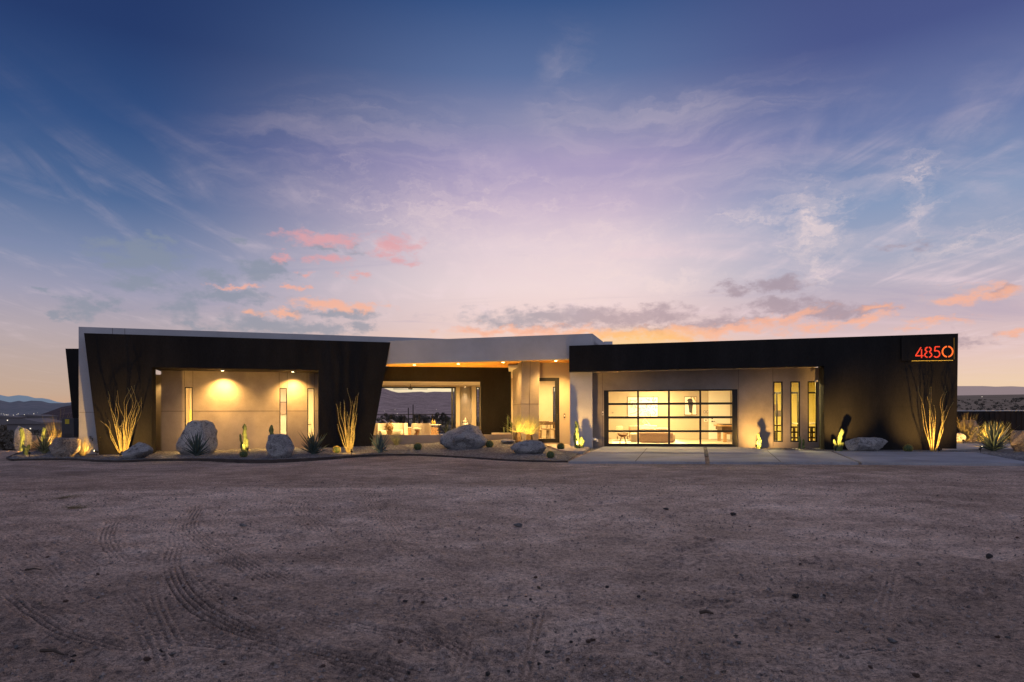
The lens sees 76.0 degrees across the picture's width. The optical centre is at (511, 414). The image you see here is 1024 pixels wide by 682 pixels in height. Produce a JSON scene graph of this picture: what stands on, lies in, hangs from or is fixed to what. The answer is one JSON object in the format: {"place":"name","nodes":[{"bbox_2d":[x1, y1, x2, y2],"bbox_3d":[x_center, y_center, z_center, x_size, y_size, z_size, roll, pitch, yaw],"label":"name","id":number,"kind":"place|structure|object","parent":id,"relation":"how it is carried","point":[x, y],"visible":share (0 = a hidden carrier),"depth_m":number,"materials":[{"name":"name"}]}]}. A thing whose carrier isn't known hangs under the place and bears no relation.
{"place":"outdoors","nodes":[
{"label":"outdoors","id":0,"kind":"place"},
{"bbox_2d":[0,400,70,415],"bbox_3d":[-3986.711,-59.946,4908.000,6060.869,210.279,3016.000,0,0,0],"label":"mountains","id":1,"kind":"structure","parent":0,"point":[16,408],"depth_m":5037.21,"materials":[{"name":"stone"}]},
{"bbox_2d":[0,395,70,402],"bbox_3d":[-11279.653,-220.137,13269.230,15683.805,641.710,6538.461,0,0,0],"label":"mountains","id":2,"kind":"structure","parent":0,"point":[15,398],"depth_m":14419.70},
{"bbox_2d":[41,405,72,420],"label":"dark hill","id":3,"kind":"structure","parent":0,"point":[66,411],"depth_m":516.62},
{"bbox_2d":[385,422,393,429],"bbox_3d":[-5.681,0.585,30.392,0.444,0.425,0.450,0,0,0],"label":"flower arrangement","id":4,"kind":"object","parent":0,"point":[389,427],"visible":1,"depth_m":30.33,"materials":[{"name":"brown plant"}]},
{"bbox_2d":[431,424,440,434],"bbox_3d":[-4.007,0.846,33.300,0.704,0.651,0.460,0,0,0],"label":"log rack","id":5,"kind":"object","parent":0,"point":[433,432],"visible":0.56,"depth_m":33.11,"materials":[{"name":"wood"}]},
{"bbox_2d":[377,388,554,417],"bbox_3d":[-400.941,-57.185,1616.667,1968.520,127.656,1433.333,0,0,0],"label":"scrub hill","id":6,"kind":"structure","parent":0,"point":[391,402],"depth_m":1401.63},
{"bbox_2d":[0,448,1023,681],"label":"ground","id":7,"kind":"structure","parent":0,"point":[613,562],"depth_m":5.48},
{"bbox_2d":[19,427,24,450],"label":"totem pole cactus","id":8,"kind":"object","parent":7,"relation":"on","point":[22,436],"visible":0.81,"depth_m":26.48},
{"bbox_2d":[14,425,32,450],"bbox_3d":[-21.392,1.127,28.713,0.790,1.276,0.553,0,0,0],"label":"boulder","id":9,"kind":"object","parent":7,"relation":"on","point":[28,438],"visible":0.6,"depth_m":28.54,"materials":[{"name":"stone"}]},
{"bbox_2d":[30,435,42,449],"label":"boulder","id":10,"kind":"object","parent":7,"relation":"on","point":[35,440],"visible":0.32,"depth_m":29.63,"materials":[{"name":"stone"}]},
{"bbox_2d":[41,427,45,444],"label":"totem pole cactus","id":11,"kind":"object","parent":7,"relation":"on","point":[44,431],"visible":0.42,"depth_m":27.40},
{"bbox_2d":[39,649,63,654],"bbox_3d":[-2.499,1.294,3.571,0.186,0.026,0.028,0,0,20],"label":"stick","id":12,"kind":"object","parent":7,"relation":"on","point":[51,650],"visible":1,"depth_m":3.57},
{"bbox_2d":[62,418,78,437],"bbox_3d":[-17.081,0.829,25.446,0.465,1.342,0.508,0,0,0],"label":"equipment cabinet","id":13,"kind":"object","parent":7,"relation":"on","point":[70,427],"visible":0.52,"depth_m":25.20,"materials":[{"name":"black metal"}]},
{"bbox_2d":[59,500,93,508],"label":"dry tuft","id":14,"kind":"object","parent":7,"relation":"on","point":[77,507],"visible":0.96,"depth_m":9.54,"materials":[{"name":"brown plant"}]},
{"bbox_2d":[6,451,567,462],"bbox_3d":[-8.738,1.441,20.439,21.241,0.330,4.037,0,0,18],"label":"bed edging","id":15,"kind":"object","parent":7,"relation":"on","point":[257,461],"visible":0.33,"depth_m":19.82,"materials":[{"name":"concrete"}]},
{"bbox_2d":[9,440,577,460],"bbox_3d":[-8.627,1.229,26.344,21.740,0.404,17.543,0,0,0],"label":"gravel bed","id":16,"kind":"object","parent":7,"relation":"on","point":[499,449],"visible":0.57,"depth_m":21.83,"materials":[{"name":"gravel"}]},
{"bbox_2d":[22,444,29,454],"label":"totem pole cactus","id":17,"kind":"object","parent":16,"relation":"on","point":[25,449],"visible":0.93,"depth_m":23.22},
{"bbox_2d":[30,432,54,452],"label":"agave","id":18,"kind":"object","parent":16,"relation":"on","point":[45,446],"visible":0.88,"depth_m":24.20,"materials":[{"name":"green plant"}]},
{"bbox_2d":[42,412,69,442],"bbox_3d":[-18.785,0.602,27.033,1.018,1.808,1.088,0,0,23],"label":"yucca","id":19,"kind":"object","parent":16,"relation":"on","point":[54,434],"visible":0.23,"depth_m":26.99,"materials":[{"name":"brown plant"}]},
{"bbox_2d":[49,438,80,456],"bbox_3d":[-15.267,1.187,22.470,1.011,0.772,0.708,0,0,0],"label":"boulder","id":20,"kind":"object","parent":16,"relation":"on","point":[64,447],"visible":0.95,"depth_m":22.21,"materials":[{"name":"stone"}]},
{"bbox_2d":[78,436,96,455],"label":"grass clump","id":21,"kind":"object","parent":16,"relation":"on","point":[82,452],"visible":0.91,"depth_m":22.68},
{"bbox_2d":[101,385,141,453],"bbox_3d":[-13.472,0.227,22.861,1.245,2.479,1.217,0,0,41],"label":"ocotillo","id":22,"kind":"object","parent":16,"relation":"on","point":[125,443],"visible":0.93,"depth_m":22.78,"materials":[{"name":"plant"}]},
{"bbox_2d":[121,442,152,458],"bbox_3d":[-12.030,1.216,21.080,0.901,0.636,0.717,0,0,-25],"label":"boulder","id":23,"kind":"object","parent":16,"relation":"on","point":[139,450],"visible":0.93,"depth_m":20.87,"materials":[{"name":"grey stone"}]},
{"bbox_2d":[183,431,209,455],"bbox_3d":[-10.512,0.998,21.815,0.905,0.888,0.881,0,0,0],"label":"agave","id":24,"kind":"object","parent":16,"relation":"on","point":[197,446],"visible":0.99,"depth_m":21.78,"materials":[{"name":"green plant"}]},
{"bbox_2d":[176,420,217,454],"bbox_3d":[-11.137,0.936,23.213,1.320,1.463,0.990,0,0,0],"label":"boulder","id":25,"kind":"object","parent":16,"relation":"on","point":[207,428],"visible":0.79,"depth_m":22.93,"materials":[{"name":"stone"}]},
{"bbox_2d":[239,424,248,451],"bbox_3d":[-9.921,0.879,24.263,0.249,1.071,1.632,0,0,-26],"label":"totem pole cactus","id":26,"kind":"object","parent":16,"relation":"on","point":[244,444],"visible":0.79,"depth_m":23.82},
{"bbox_2d":[239,450,248,456],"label":"barrel cactus","id":27,"kind":"object","parent":16,"relation":"on","point":[243,453],"visible":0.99,"depth_m":20.21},
{"bbox_2d":[266,434,293,457],"bbox_3d":[-6.944,1.024,19.627,0.785,0.862,0.628,0,0,0],"label":"boulder","id":28,"kind":"object","parent":16,"relation":"on","point":[279,445],"visible":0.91,"depth_m":19.40,"materials":[{"name":"grey stone"}]},
{"bbox_2d":[297,428,328,453],"bbox_3d":[-6.419,0.899,21.133,0.998,0.888,0.944,0,0,0],"label":"agave","id":29,"kind":"object","parent":16,"relation":"on","point":[312,445],"visible":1,"depth_m":21.04,"materials":[{"name":"green plant"}]},
{"bbox_2d":[333,445,340,452],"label":"barrel cactus","id":30,"kind":"object","parent":16,"relation":"on","point":[336,449],"visible":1,"depth_m":21.85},
{"bbox_2d":[336,388,358,452],"bbox_3d":[-5.541,0.228,21.920,0.731,2.184,0.725,0,0,-33],"label":"ocotillo","id":31,"kind":"object","parent":16,"relation":"on","point":[352,428],"visible":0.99,"depth_m":21.83,"materials":[{"name":"plant"}]},
{"bbox_2d":[370,431,390,452],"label":"agave","id":32,"kind":"object","parent":16,"relation":"on","point":[379,442],"visible":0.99,"depth_m":21.90,"materials":[{"name":"green plant"}]},
{"bbox_2d":[390,431,403,444],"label":"grass clump","id":33,"kind":"object","parent":16,"relation":"on","point":[396,441],"visible":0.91,"depth_m":25.84,"materials":[{"name":"green plant"}]},
{"bbox_2d":[414,442,421,449],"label":"barrel cactus","id":34,"kind":"object","parent":16,"relation":"on","point":[417,446],"visible":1,"depth_m":22.62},
{"bbox_2d":[440,425,487,448],"bbox_3d":[-1.730,0.853,23.088,1.644,0.972,1.140,0,0,-11],"label":"boulder","id":35,"kind":"object","parent":16,"relation":"on","point":[465,436],"visible":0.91,"depth_m":22.69,"materials":[{"name":"grey stone"}]},
{"bbox_2d":[485,440,493,446],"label":"barrel cactus","id":36,"kind":"object","parent":16,"relation":"on","point":[489,443],"visible":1,"depth_m":22.87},
{"bbox_2d":[500,439,514,442],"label":"boulder","id":37,"kind":"object","parent":16,"relation":"on","point":[507,440],"visible":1,"depth_m":23.89,"materials":[{"name":"stone"}]},
{"bbox_2d":[504,413,531,442],"bbox_3d":[0.222,0.514,24.370,1.305,1.180,1.344,0,0,0],"label":"yucca","id":38,"kind":"object","parent":16,"relation":"on","point":[518,431],"visible":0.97,"depth_m":24.27,"materials":[{"name":"yellow plant"}]},
{"bbox_2d":[510,440,545,453],"bbox_3d":[0.512,1.088,21.040,1.157,0.529,0.810,0,0,0],"label":"boulder","id":39,"kind":"object","parent":16,"relation":"on","point":[530,447],"visible":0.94,"depth_m":20.75,"materials":[{"name":"grey stone"}]},
{"bbox_2d":[514,413,547,439],"bbox_3d":[0.632,0.529,24.539,1.609,1.169,1.467,0,0,0],"label":"yucca","id":40,"kind":"object","parent":16,"relation":"on","point":[530,432],"visible":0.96,"depth_m":24.45,"materials":[{"name":"yellow plant"}]},
{"bbox_2d":[546,451,554,457],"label":"barrel cactus","id":41,"kind":"object","parent":16,"relation":"on","point":[549,454],"visible":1,"depth_m":18.87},
{"bbox_2d":[557,443,564,448],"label":"barrel cactus","id":42,"kind":"object","parent":16,"relation":"on","point":[560,445],"visible":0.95,"depth_m":22.53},
{"bbox_2d":[65,327,957,454],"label":"house","id":43,"kind":"structure","parent":7,"relation":"on","point":[229,385],"depth_m":24.58,"materials":[{"name":"black paint"}]},
{"bbox_2d":[185,387,192,426],"bbox_3d":[-12.692,-0.005,25.745,0.282,2.107,0.080,0,0,-18],"label":"window","id":44,"kind":"structure","parent":43,"relation":"in","point":[185,387],"depth_m":25.68,"materials":[{"name":"black metal"}]},
{"bbox_2d":[280,402,285,413],"bbox_3d":[-10.659,-0.286,30.491,0.340,0.574,0.038,0,0,-18],"label":"framed print","id":45,"kind":"object","parent":43,"relation":"attached to","point":[283,407],"visible":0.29,"depth_m":30.48,"materials":[{"name":"beige paper"}]},
{"bbox_2d":[279,388,286,433],"bbox_3d":[-9.361,-0.017,26.834,0.290,2.107,0.080,0,0,-18],"label":"window","id":46,"kind":"structure","parent":43,"relation":"in","point":[279,388],"depth_m":26.84,"materials":[{"name":"black metal"}]},
{"bbox_2d":[308,392,313,437],"bbox_3d":[-9.372,0.126,30.875,0.428,2.374,0.108,0,0,-18],"label":"room door","id":47,"kind":"structure","parent":43,"relation":"attached to","point":[310,410],"depth_m":30.84,"materials":[{"name":"beige paint"}]},
{"bbox_2d":[307,388,314,438],"bbox_3d":[-8.334,-0.020,27.170,0.282,2.107,0.080,0,0,-18],"label":"window","id":48,"kind":"structure","parent":43,"relation":"in","point":[307,388],"depth_m":27.09,"materials":[{"name":"black metal"}]},
{"bbox_2d":[374,423,388,434],"bbox_3d":[-6.197,0.812,31.218,0.799,0.740,0.753,0,0,-40],"label":"barrel armchair","id":49,"kind":"object","parent":43,"relation":"on","point":[381,428],"visible":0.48,"depth_m":30.92,"materials":[{"name":"beige fabric"}]},
{"bbox_2d":[390,423,407,434],"bbox_3d":[-5.486,0.809,31.805,0.899,0.740,0.887,0,0,0],"label":"barrel armchair","id":50,"kind":"object","parent":43,"relation":"on","point":[402,428],"visible":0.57,"depth_m":31.62,"materials":[{"name":"beige fabric"}]},
{"bbox_2d":[377,414,453,431],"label":"terrace fence","id":51,"kind":"object","parent":43,"relation":"on","point":[445,421],"visible":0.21,"depth_m":40.60,"materials":[{"name":"black metal"}]},
{"bbox_2d":[413,428,420,434],"bbox_3d":[-4.350,0.920,30.000,0.400,0.610,0.400,0,0,0],"label":"driftwood stool","id":52,"kind":"object","parent":43,"relation":"on","point":[417,430],"visible":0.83,"depth_m":29.91,"materials":[{"name":"brown wood"}]},
{"bbox_2d":[382,387,455,429],"bbox_3d":[-5.220,-0.129,34.471,4.534,2.610,0.220,0,0,-11],"label":"sliding door","id":53,"kind":"structure","parent":43,"relation":"in","point":[382,387],"depth_m":34.75,"materials":[{"name":"black metal"}]},
{"bbox_2d":[411,423,430,434],"bbox_3d":[-4.288,0.805,30.893,0.949,0.740,0.934,0,0,0],"label":"barrel armchair","id":54,"kind":"object","parent":43,"relation":"on","point":[425,428],"visible":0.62,"depth_m":30.53,"materials":[{"name":"beige fabric"}]},
{"bbox_2d":[476,387,479,428],"bbox_3d":[-1.830,-0.194,35.124,0.197,2.519,0.080,0,0,-11],"label":"window","id":55,"kind":"structure","parent":43,"relation":"in","point":[476,387],"depth_m":35.10,"materials":[{"name":"black metal"}]},
{"bbox_2d":[503,416,512,433],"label":"totem pole cactus","id":56,"kind":"object","parent":43,"relation":"on","point":[507,426],"visible":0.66,"depth_m":27.86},
{"bbox_2d":[540,422,551,438],"bbox_3d":[1.546,0.755,30.239,0.599,0.801,0.616,0,0,0],"label":"dining chair","id":57,"kind":"object","parent":43,"relation":"on","point":[547,423],"visible":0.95,"depth_m":30.07,"materials":[{"name":"brown wood"}]},
{"bbox_2d":[538,378,559,442],"bbox_3d":[1.412,-0.154,26.335,0.984,2.614,0.170,0,0,0],"label":"door frame","id":58,"kind":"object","parent":43,"relation":"in","point":[557,437],"depth_m":26.32,"materials":[{"name":"black metal"}]},
{"bbox_2d":[546,422,554,438],"bbox_3d":[1.807,0.754,30.547,0.592,0.801,0.631,0,0,0],"label":"dining chair","id":59,"kind":"object","parent":43,"relation":"on","point":[553,423],"visible":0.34,"depth_m":30.42,"materials":[{"name":"brown wood"}]},
{"bbox_2d":[553,387,554,427],"bbox_3d":[2.239,-0.296,34.550,0.175,2.295,0.080,0,0,0],"label":"window","id":60,"kind":"structure","parent":43,"relation":"in","point":[553,387],"depth_m":34.51,"materials":[{"name":"black metal"}]},
{"bbox_2d":[617,433,627,443],"bbox_3d":[4.397,0.974,25.987,0.458,0.471,0.458,0,0,0],"label":"rattan stool","id":61,"kind":"object","parent":43,"relation":"on","point":[621,435],"visible":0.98,"depth_m":25.90,"materials":[{"name":"brown wicker"}]},
{"bbox_2d":[627,397,657,415],"bbox_3d":[6.335,-0.364,31.736,1.462,0.995,0.052,0,0,8],"label":"framed painting","id":62,"kind":"object","parent":43,"relation":"attached to","point":[648,410],"visible":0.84,"depth_m":31.71,"materials":[{"name":"white fabric"}]},
{"bbox_2d":[612,439,686,443],"bbox_3d":[5.876,1.209,28.599,3.005,0.016,5.000,0,0,8],"label":"rug","id":63,"kind":"object","parent":43,"relation":"on","point":[617,441],"visible":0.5,"depth_m":27.73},
{"bbox_2d":[616,426,628,438],"bbox_3d":[4.983,0.837,29.590,0.574,0.593,0.900,0,0,8],"label":"lounge chair","id":64,"kind":"object","parent":63,"relation":"on","point":[619,428],"visible":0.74,"depth_m":29.21,"materials":[{"name":"brown wood"}]},
{"bbox_2d":[630,433,636,441],"bbox_3d":[5.137,0.988,27.697,0.285,0.369,0.700,0,0,8],"label":"ottoman","id":65,"kind":"object","parent":63,"relation":"on","point":[633,437],"visible":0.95,"depth_m":27.36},
{"bbox_2d":[629,425,656,437],"bbox_3d":[5.948,0.819,29.726,1.285,0.586,1.250,0,0,8],"label":"sofa","id":66,"kind":"object","parent":63,"relation":"on","point":[635,427],"visible":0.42,"depth_m":29.24,"materials":[{"name":"beige fabric"}]},
{"bbox_2d":[639,428,674,441],"bbox_3d":[6.097,0.866,27.626,1.479,0.606,1.140,0,0,8],"label":"sectional sofa","id":67,"kind":"object","parent":63,"relation":"on","point":[653,436],"visible":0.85,"depth_m":27.10,"materials":[{"name":"beige fabric"}]},
{"bbox_2d":[604,389,737,446],"bbox_3d":[5.935,0.151,24.663,4.895,2.129,0.070,0,0,8],"label":"garage door","id":68,"kind":"structure","parent":43,"relation":"in","point":[734,430],"depth_m":24.63,"materials":[{"name":"black metal"}]},
{"bbox_2d":[684,397,696,414],"bbox_3d":[8.553,-0.398,31.408,0.585,0.881,0.052,0,0,8],"label":"framed painting","id":69,"kind":"object","parent":43,"relation":"attached to","point":[690,409],"visible":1,"depth_m":31.39,"materials":[{"name":"white fabric"}]},
{"bbox_2d":[708,391,729,438],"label":"wall","id":70,"kind":"structure","parent":43,"relation":"in","point":[713,396],"depth_m":31.20,"materials":[{"name":"white paint"}]},
{"bbox_2d":[713,424,731,441],"bbox_3d":[9.731,0.817,28.889,1.350,0.774,1.900,0,0,8],"label":"games table","id":71,"kind":"object","parent":43,"relation":"on","point":[723,426],"visible":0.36,"depth_m":28.16,"materials":[{"name":"brown wood"}]},
{"bbox_2d":[773,382,782,441],"bbox_3d":[9.766,-0.088,24.082,0.329,2.213,0.080,0,0,8],"label":"window","id":72,"kind":"structure","parent":43,"relation":"in","point":[773,382],"depth_m":24.04,"materials":[{"name":"black metal"}]},
{"bbox_2d":[775,392,814,440],"bbox_3d":[11.393,0.152,26.450,1.883,2.092,0.080,0,0,8],"label":"glass partition","id":73,"kind":"object","parent":43,"relation":"on","point":[776,393],"visible":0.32,"depth_m":26.52,"materials":[{"name":"black glass"}]},
{"bbox_2d":[792,426,797,440],"bbox_3d":[11.146,0.841,25.899,0.382,0.716,0.322,0,0,8],"label":"shelf unit","id":74,"kind":"object","parent":43,"relation":"on","point":[794,437],"visible":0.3,"depth_m":25.75,"materials":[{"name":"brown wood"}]},
{"bbox_2d":[790,381,799,441],"bbox_3d":[10.355,-0.090,23.995,0.335,2.213,0.080,0,0,8],"label":"window","id":75,"kind":"structure","parent":43,"relation":"in","point":[798,382],"depth_m":23.97,"materials":[{"name":"black metal"}]},
{"bbox_2d":[809,426,814,440],"bbox_3d":[11.794,0.839,25.803,0.380,0.716,0.322,0,0,8],"label":"shelf unit","id":76,"kind":"object","parent":43,"relation":"on","point":[811,432],"visible":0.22,"depth_m":25.66,"materials":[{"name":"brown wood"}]},
{"bbox_2d":[808,381,816,441],"bbox_3d":[10.949,-0.092,23.907,0.331,2.213,0.080,0,0,8],"label":"window","id":77,"kind":"structure","parent":43,"relation":"in","point":[808,381],"depth_m":23.89,"materials":[{"name":"black metal"}]},
{"bbox_2d":[901,336,953,360],"bbox_3d":[14.066,-2.215,22.178,1.652,0.824,0.049,0,0,8],"label":"house number sign","id":78,"kind":"object","parent":43,"relation":"attached to","point":[934,348],"visible":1,"depth_m":22.16,"materials":[{"name":"red metal"}]},
{"bbox_2d":[0,477,1023,681],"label":"pebbles","id":79,"kind":"object","parent":7,"relation":"on","point":[628,671],"visible":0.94,"depth_m":4.37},
{"bbox_2d":[573,421,584,447],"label":"totem pole cactus","id":80,"kind":"object","parent":7,"relation":"on","point":[577,439],"visible":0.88,"depth_m":23.45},
{"bbox_2d":[699,610,713,613],"bbox_3d":[1.260,1.285,4.250,0.091,0.028,0.031,0,0,14],"label":"stick","id":81,"kind":"object","parent":7,"relation":"on","point":[704,611],"visible":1,"depth_m":4.25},
{"bbox_2d":[590,440,1023,460],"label":"gravel strip","id":82,"kind":"object","parent":7,"relation":"on","point":[1014,455],"depth_m":21.48,"materials":[{"name":"gravel"}]},
{"bbox_2d":[756,433,761,448],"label":"totem pole cactus","id":83,"kind":"object","parent":82,"relation":"on","point":[758,442],"visible":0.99,"depth_m":23.48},
{"bbox_2d":[798,436,804,448],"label":"totem pole cactus","id":84,"kind":"object","parent":82,"relation":"on","point":[803,443],"visible":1,"depth_m":23.46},
{"bbox_2d":[833,429,843,450],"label":"totem pole cactus","id":85,"kind":"object","parent":82,"relation":"on","point":[839,444],"visible":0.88,"depth_m":21.98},
{"bbox_2d":[845,437,887,450],"bbox_3d":[11.581,1.044,21.374,1.309,0.579,0.720,0,0,0],"label":"boulder","id":86,"kind":"object","parent":82,"relation":"on","point":[866,444],"visible":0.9,"depth_m":21.15,"materials":[{"name":"grey stone"}]},
{"bbox_2d":[902,444,913,451],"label":"barrel cactus","id":87,"kind":"object","parent":82,"relation":"on","point":[908,448],"visible":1,"depth_m":21.25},
{"bbox_2d":[918,386,952,451],"bbox_3d":[13.856,0.161,21.367,0.970,2.190,0.876,0,0,0],"label":"ocotillo","id":88,"kind":"object","parent":82,"relation":"on","point":[933,429],"visible":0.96,"depth_m":21.41,"materials":[{"name":"plant"}]},
{"bbox_2d":[957,433,966,442],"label":"boulder","id":89,"kind":"object","parent":82,"relation":"on","point":[961,437],"visible":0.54,"depth_m":27.21,"materials":[{"name":"stone"}]},
{"bbox_2d":[959,420,978,441],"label":"boulder","id":90,"kind":"object","parent":82,"relation":"on","point":[976,432],"visible":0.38,"depth_m":28.34,"materials":[{"name":"stone"}]},
{"bbox_2d":[957,411,981,441],"bbox_3d":[19.377,0.515,27.973,1.526,1.314,1.479,0,0,0],"label":"grass clump","id":91,"kind":"object","parent":82,"relation":"on","point":[966,431],"visible":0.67,"depth_m":27.86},
{"bbox_2d":[974,419,1010,450],"bbox_3d":[15.833,0.711,21.596,1.063,1.108,1.033,0,0,26],"label":"agave","id":92,"kind":"object","parent":82,"relation":"on","point":[991,443],"visible":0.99,"depth_m":21.49,"materials":[{"name":"green plant"}]},
{"bbox_2d":[971,421,1019,441],"bbox_3d":[17.309,0.723,23.634,1.516,0.973,1.442,0,0,0],"label":"grass clump","id":93,"kind":"object","parent":82,"relation":"on","point":[996,429],"visible":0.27,"depth_m":23.56,"materials":[{"name":"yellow plant"}]},
{"bbox_2d":[1010,431,1023,451],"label":"boulder","id":94,"kind":"object","parent":82,"relation":"on","point":[1017,443],"visible":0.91,"depth_m":21.21,"materials":[{"name":"stone"}]},
{"bbox_2d":[1010,430,1023,442],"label":"boulder","id":95,"kind":"object","parent":82,"relation":"on","point":[1014,435],"visible":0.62,"depth_m":26.79,"materials":[{"name":"stone"}]},
{"bbox_2d":[957,410,1023,439],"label":"steel fence","id":96,"kind":"object","parent":7,"relation":"on","point":[1015,418],"visible":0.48,"depth_m":30.14,"materials":[{"name":"metal"}]},
{"bbox_2d":[0,0,1023,402],"label":"sky","id":97,"kind":"structure","parent":0,"point":[617,171],"materials":[{"name":"blue"}]},
{"bbox_2d":[2,394,1023,442],"bbox_3d":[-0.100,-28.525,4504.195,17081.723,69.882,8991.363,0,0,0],"label":"desert plain","id":98,"kind":"structure","parent":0,"point":[988,398],"depth_m":932.46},
{"bbox_2d":[0,415,26,424],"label":"house","id":99,"kind":"structure","parent":98,"relation":"on","point":[5,418],"depth_m":287.00,"materials":[{"name":"beige"}]},
{"bbox_2d":[4,418,61,431],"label":"house","id":100,"kind":"structure","parent":98,"relation":"on","point":[33,423],"depth_m":117.00,"materials":[{"name":"beige"}]},
{"bbox_2d":[18,414,52,418],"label":"house","id":101,"kind":"structure","parent":98,"relation":"on","point":[36,416],"depth_m":297.00,"materials":[{"name":"beige"}]},
{"bbox_2d":[376,415,394,422],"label":"desert tree","id":102,"kind":"object","parent":98,"relation":"on","point":[387,419],"visible":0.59,"depth_m":194.63,"materials":[{"name":"green plant"}]},
{"bbox_2d":[396,415,407,422],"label":"desert tree","id":103,"kind":"object","parent":98,"relation":"on","point":[400,418],"visible":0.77,"depth_m":179.42,"materials":[{"name":"green plant"}]},
{"bbox_2d":[412,413,425,422],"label":"desert tree","id":104,"kind":"object","parent":98,"relation":"on","point":[416,417],"visible":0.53,"depth_m":224.37,"materials":[{"name":"green plant"}]},
{"bbox_2d":[435,412,446,424],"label":"desert tree","id":105,"kind":"object","parent":98,"relation":"on","point":[442,418],"visible":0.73,"depth_m":186.91,"materials":[{"name":"green plant"}]},
{"bbox_2d":[0,397,1023,450],"bbox_3d":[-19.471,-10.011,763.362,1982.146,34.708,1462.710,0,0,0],"label":"desert scrub","id":106,"kind":"object","parent":98,"relation":"on","point":[5,435],"visible":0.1,"depth_m":115.04,"materials":[{"name":"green plant"}]},
{"bbox_2d":[544,444,589,453],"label":"entry path","id":107,"kind":"structure","parent":0,"point":[571,449],"depth_m":22.90,"materials":[{"name":"concrete"}]},
{"bbox_2d":[569,447,704,463],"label":"driveway","id":108,"kind":"structure","parent":0,"point":[650,455],"depth_m":19.03,"materials":[{"name":"concrete"}]},
{"bbox_2d":[707,447,858,464],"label":"driveway","id":109,"kind":"structure","parent":0,"point":[728,455],"depth_m":18.42,"materials":[{"name":"concrete"}]},
{"bbox_2d":[834,451,1023,465],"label":"driveway","id":110,"kind":"structure","parent":0,"point":[916,458],"depth_m":17.66,"materials":[{"name":"concrete"}]},
{"bbox_2d":[942,443,1012,449],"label":"path","id":111,"kind":"structure","parent":0,"point":[963,446],"depth_m":22.85,"materials":[{"name":"concrete"}]},
{"bbox_2d":[957,386,1023,394],"bbox_3d":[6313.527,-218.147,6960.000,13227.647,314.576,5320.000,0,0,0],"label":"hazy mesa","id":112,"kind":"structure","parent":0,"point":[986,390],"depth_m":7407.25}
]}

